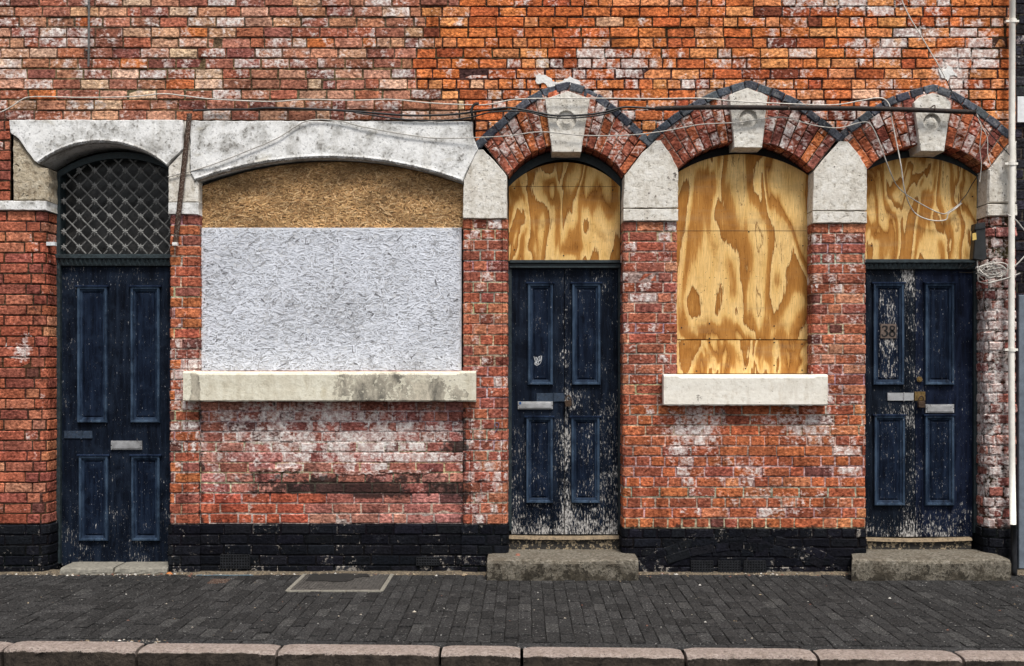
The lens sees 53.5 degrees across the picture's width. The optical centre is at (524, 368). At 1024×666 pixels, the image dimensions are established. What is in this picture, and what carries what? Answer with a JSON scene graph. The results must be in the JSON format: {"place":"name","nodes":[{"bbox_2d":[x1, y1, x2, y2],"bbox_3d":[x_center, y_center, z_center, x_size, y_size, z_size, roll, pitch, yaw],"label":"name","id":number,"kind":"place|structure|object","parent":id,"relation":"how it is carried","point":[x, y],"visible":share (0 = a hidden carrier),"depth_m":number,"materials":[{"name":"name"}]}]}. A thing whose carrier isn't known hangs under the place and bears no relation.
{"place":"outdoors","nodes":[
{"label":"outdoors","id":0,"kind":"place"},
{"bbox_2d":[207,579,230,583],"bbox_3d":[-2.316,1.618,7.710,0.144,0.024,0.140,0,0,0],"label":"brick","id":1,"kind":"object","parent":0,"point":[214,581],"visible":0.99,"depth_m":7.68,"materials":[{"name":"brick"}]},
{"bbox_2d":[277,649,684,665],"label":"road","id":2,"kind":"structure","parent":0,"point":[521,657],"depth_m":6.09,"materials":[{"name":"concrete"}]},
{"bbox_2d":[0,641,1023,665],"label":"kerb","id":3,"kind":"structure","parent":2,"relation":"on","point":[56,653],"depth_m":5.78,"materials":[{"name":"grey stone"}]},
{"bbox_2d":[0,565,1023,653],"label":"pavement","id":4,"kind":"structure","parent":0,"point":[673,611],"depth_m":6.73,"materials":[{"name":"grey brick"}]},
{"bbox_2d":[60,562,124,574],"bbox_3d":[-3.432,1.589,8.098,0.416,0.063,0.293,0,0,0],"label":"threshold stone","id":5,"kind":"object","parent":4,"relation":"on","point":[88,568],"visible":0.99,"depth_m":7.97,"materials":[{"name":"stone"}]},
{"bbox_2d":[114,562,168,574],"bbox_3d":[-3.005,1.589,8.098,0.414,0.063,0.293,0,0,0],"label":"threshold stone","id":6,"kind":"object","parent":4,"relation":"on","point":[139,568],"visible":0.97,"depth_m":7.97,"materials":[{"name":"stone"}]},
{"bbox_2d":[0,0,477,571],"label":"brick house","id":7,"kind":"structure","parent":4,"relation":"on","point":[130,430],"depth_m":8.01,"materials":[{"name":"brick"}]},
{"bbox_2d":[46,242,56,245],"bbox_3d":[-3.740,-0.986,8.035,0.071,0.029,0.030,0,0,0],"label":"bracket","id":8,"kind":"object","parent":7,"relation":"attached to","point":[51,243],"visible":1,"depth_m":8.02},
{"bbox_2d":[85,0,90,66],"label":"conduit","id":9,"kind":"object","parent":7,"relation":"attached to","point":[88,50],"visible":1,"depth_m":7.96,"materials":[{"name":"grey metal"}]},
{"bbox_2d":[61,266,170,564],"bbox_3d":[-3.267,0.380,8.207,0.939,2.414,0.075,0,0,0],"label":"door","id":10,"kind":"structure","parent":7,"relation":"in","point":[116,326],"depth_m":8.20,"materials":[{"name":"blue paint"}]},
{"bbox_2d":[172,113,191,245],"bbox_3d":[-2.678,-1.481,7.950,0.150,1.039,0.040,0,0,0],"label":"iron strip","id":11,"kind":"object","parent":7,"relation":"attached to","point":[182,179],"visible":1,"depth_m":7.95,"materials":[{"name":"metal"}]},
{"bbox_2d":[201,228,461,369],"bbox_3d":[-1.531,-0.546,8.067,2.068,1.144,0.026,0,0,0],"label":"window board","id":12,"kind":"object","parent":7,"relation":"attached to","point":[331,298],"depth_m":8.06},
{"bbox_2d":[199,166,463,369],"bbox_3d":[-1.532,-0.803,8.115,2.123,1.684,0.050,0,0,0],"label":"window frame","id":13,"kind":"structure","parent":7,"relation":"in","point":[273,166],"depth_m":8.09,"materials":[{"name":"black wood"}]},
{"bbox_2d":[202,161,463,228],"bbox_3d":[-1.529,-1.379,8.090,2.106,0.541,0.026,0,0,0],"label":"window board","id":14,"kind":"object","parent":7,"relation":"attached to","point":[333,194],"depth_m":8.08,"materials":[{"name":"brown wood"}]},
{"bbox_2d":[470,102,478,121],"bbox_3d":[-0.388,-2.014,7.971,0.072,0.148,0.062,0,0,0],"label":"cable hook","id":15,"kind":"object","parent":7,"relation":"attached to","point":[471,109],"visible":1,"depth_m":7.95,"materials":[{"name":"black metal"}]},
{"bbox_2d":[193,106,654,116],"bbox_3d":[-0.768,-2.010,7.954,3.659,0.089,0.057,0,0,1],"label":"cable","id":16,"kind":"object","parent":15,"relation":"attached to","point":[414,115],"visible":1,"depth_m":7.96,"materials":[{"name":"black plastic"}]},
{"bbox_2d":[0,93,961,220],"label":"cable","id":17,"kind":"object","parent":15,"relation":"hanging from","point":[517,99],"visible":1,"depth_m":7.97,"materials":[{"name":"grey plastic"}]},
{"bbox_2d":[354,108,620,120],"bbox_3d":[-0.290,-1.985,7.940,2.093,0.093,0.040,0,0,2],"label":"cable","id":18,"kind":"object","parent":15,"relation":"hanging from","point":[490,112],"visible":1,"depth_m":7.92,"materials":[{"name":"black plastic"}]},
{"bbox_2d":[168,117,960,213],"bbox_3d":[0.350,-1.600,8.027,6.298,0.732,0.219,0,0,0],"label":"cable","id":19,"kind":"object","parent":7,"relation":"attached to","point":[581,135],"visible":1,"depth_m":7.93,"materials":[{"name":"grey plastic"}]},
{"bbox_2d":[285,573,393,592],"bbox_3d":[-1.377,1.618,7.668,0.719,0.026,0.625,0,0,0],"label":"access cover","id":20,"kind":"object","parent":4,"relation":"on","point":[344,582],"visible":0.98,"depth_m":7.63,"materials":[{"name":"concrete"}]},
{"bbox_2d":[0,569,1023,576],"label":"dirt","id":21,"kind":"structure","parent":4,"relation":"on","point":[423,573],"depth_m":7.97,"materials":[{"name":"brown soil"}]},
{"bbox_2d":[487,549,638,580],"bbox_3d":[0.293,1.537,7.950,1.155,0.168,0.448,0,0,0],"label":"door step","id":22,"kind":"object","parent":4,"relation":"on","point":[568,564],"depth_m":7.73,"materials":[{"name":"concrete"}]},
{"bbox_2d":[412,0,1017,573],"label":"brick house","id":23,"kind":"structure","parent":4,"relation":"on","point":[594,418],"depth_m":8.00,"materials":[{"name":"brick"}]},
{"bbox_2d":[511,269,563,533],"bbox_3d":[0.109,0.265,8.207,0.430,2.143,0.075,0,0,0],"label":"door","id":24,"kind":"structure","parent":23,"relation":"in","point":[537,294],"depth_m":8.20,"materials":[{"name":"blue paint"}]},
{"bbox_2d":[509,162,619,259],"bbox_3d":[0.323,-1.263,8.178,0.896,0.794,0.020,0,0,0],"label":"window board","id":25,"kind":"object","parent":23,"relation":"attached to","point":[564,211],"depth_m":8.17,"materials":[{"name":"brown wood"}]},
{"bbox_2d":[565,269,617,533],"bbox_3d":[0.540,0.265,8.195,0.427,2.143,0.099,0,0,0],"label":"door","id":26,"kind":"structure","parent":23,"relation":"in","point":[591,295],"depth_m":8.20,"materials":[{"name":"blue paint"}]},
{"bbox_2d":[676,154,807,338],"bbox_3d":[1.735,-0.977,8.143,1.082,1.485,0.020,0,0,0],"label":"window board","id":27,"kind":"object","parent":23,"relation":"attached to","point":[742,245],"depth_m":8.13,"materials":[{"name":"brown wood"}]},
{"bbox_2d":[676,340,807,373],"bbox_3d":[1.732,-0.093,8.137,1.076,0.266,0.020,0,0,0],"label":"window board","id":28,"kind":"object","parent":23,"relation":"attached to","point":[741,356],"depth_m":8.13,"materials":[{"name":"brown wood"}]},
{"bbox_2d":[678,148,806,339],"bbox_3d":[1.739,-0.861,8.185,1.090,1.839,0.070,0,0,0],"label":"window frame","id":29,"kind":"structure","parent":23,"relation":"in","point":[725,151],"depth_m":8.15,"materials":[{"name":"black wood"}]},
{"bbox_2d":[655,105,976,114],"bbox_3d":[2.265,-2.013,7.927,2.492,0.077,0.107,0,0,0],"label":"iron pipe","id":30,"kind":"object","parent":23,"relation":"attached to","point":[815,108],"visible":1,"depth_m":7.89,"materials":[{"name":"black metal"}]},
{"bbox_2d":[977,114,981,181],"bbox_3d":[3.550,-1.723,7.925,0.038,0.532,0.005,0,0,0],"label":"cable","id":31,"kind":"object","parent":30,"relation":"hanging from","point":[979,148],"visible":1,"depth_m":7.92,"materials":[{"name":"grey plastic"}]},
{"bbox_2d":[976,113,996,173],"bbox_3d":[3.607,-1.757,7.925,0.165,0.476,0.006,0,0,0],"label":"cable","id":32,"kind":"object","parent":30,"relation":"hanging from","point":[987,145],"visible":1,"depth_m":7.92,"materials":[{"name":"grey plastic"}]},
{"bbox_2d":[865,270,914,536],"bbox_3d":[2.928,0.278,8.207,0.447,2.156,0.075,0,0,0],"label":"door","id":33,"kind":"structure","parent":23,"relation":"in","point":[890,294],"depth_m":8.20,"materials":[{"name":"blue paint"}]},
{"bbox_2d":[864,157,976,258],"bbox_3d":[3.158,-1.286,8.178,0.965,0.827,0.020,0,0,0],"label":"window board","id":34,"kind":"object","parent":23,"relation":"attached to","point":[897,227],"depth_m":8.17,"materials":[{"name":"brown wood"}]},
{"bbox_2d":[901,0,945,79],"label":"cable","id":35,"kind":"object","parent":23,"relation":"attached to","point":[923,39],"visible":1,"depth_m":7.92,"materials":[{"name":"grey plastic"}]},
{"bbox_2d":[914,270,971,536],"bbox_3d":[3.383,0.278,8.195,0.470,2.156,0.099,0,0,0],"label":"door","id":36,"kind":"structure","parent":23,"relation":"in","point":[943,298],"depth_m":8.20,"materials":[{"name":"blue paint"}]},
{"bbox_2d":[960,175,978,201],"bbox_3d":[3.551,-1.437,8.113,0.138,0.206,0.035,0,0,18],"label":"cable","id":37,"kind":"object","parent":23,"relation":"attached to","point":[969,189],"visible":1,"depth_m":8.12,"materials":[{"name":"black plastic"}]},
{"bbox_2d":[969,222,986,261],"bbox_3d":[3.554,-0.994,7.957,0.116,0.303,0.077,0,0,0],"label":"junction box","id":38,"kind":"object","parent":23,"relation":"attached to","point":[978,246],"visible":1,"depth_m":7.92,"materials":[{"name":"black plastic"}]},
{"bbox_2d":[946,79,1009,154],"bbox_3d":[3.550,-1.949,7.925,0.524,0.618,0.007,0,0,0],"label":"cable","id":39,"kind":"object","parent":23,"relation":"attached to","point":[977,117],"visible":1,"depth_m":7.92,"materials":[{"name":"black plastic"}]},
{"bbox_2d":[959,214,1023,283],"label":"cable tangle","id":40,"kind":"object","parent":23,"relation":"attached to","point":[988,271],"visible":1,"depth_m":7.91,"materials":[{"name":"white plastic"}]},
{"bbox_2d":[1003,0,1018,575],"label":"downpipe","id":41,"kind":"object","parent":23,"relation":"attached to","point":[1011,164],"visible":1,"depth_m":7.91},
{"bbox_2d":[851,549,1010,580],"bbox_3d":[3.100,1.537,7.950,1.214,0.168,0.448,0,0,0],"label":"door step","id":42,"kind":"object","parent":4,"relation":"on","point":[918,564],"depth_m":7.73,"materials":[{"name":"concrete"}]},
{"bbox_2d":[1016,0,1023,568],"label":"brick house","id":43,"kind":"structure","parent":4,"relation":"on","point":[1020,277],"depth_m":8.06,"materials":[{"name":"red brick"}]},
{"bbox_2d":[7,572,1019,642],"bbox_3d":[0.005,1.603,6.963,9.175,0.020,2.034,0,0,0],"label":"grit","id":44,"kind":"object","parent":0,"point":[437,574],"visible":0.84,"depth_m":7.91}
]}

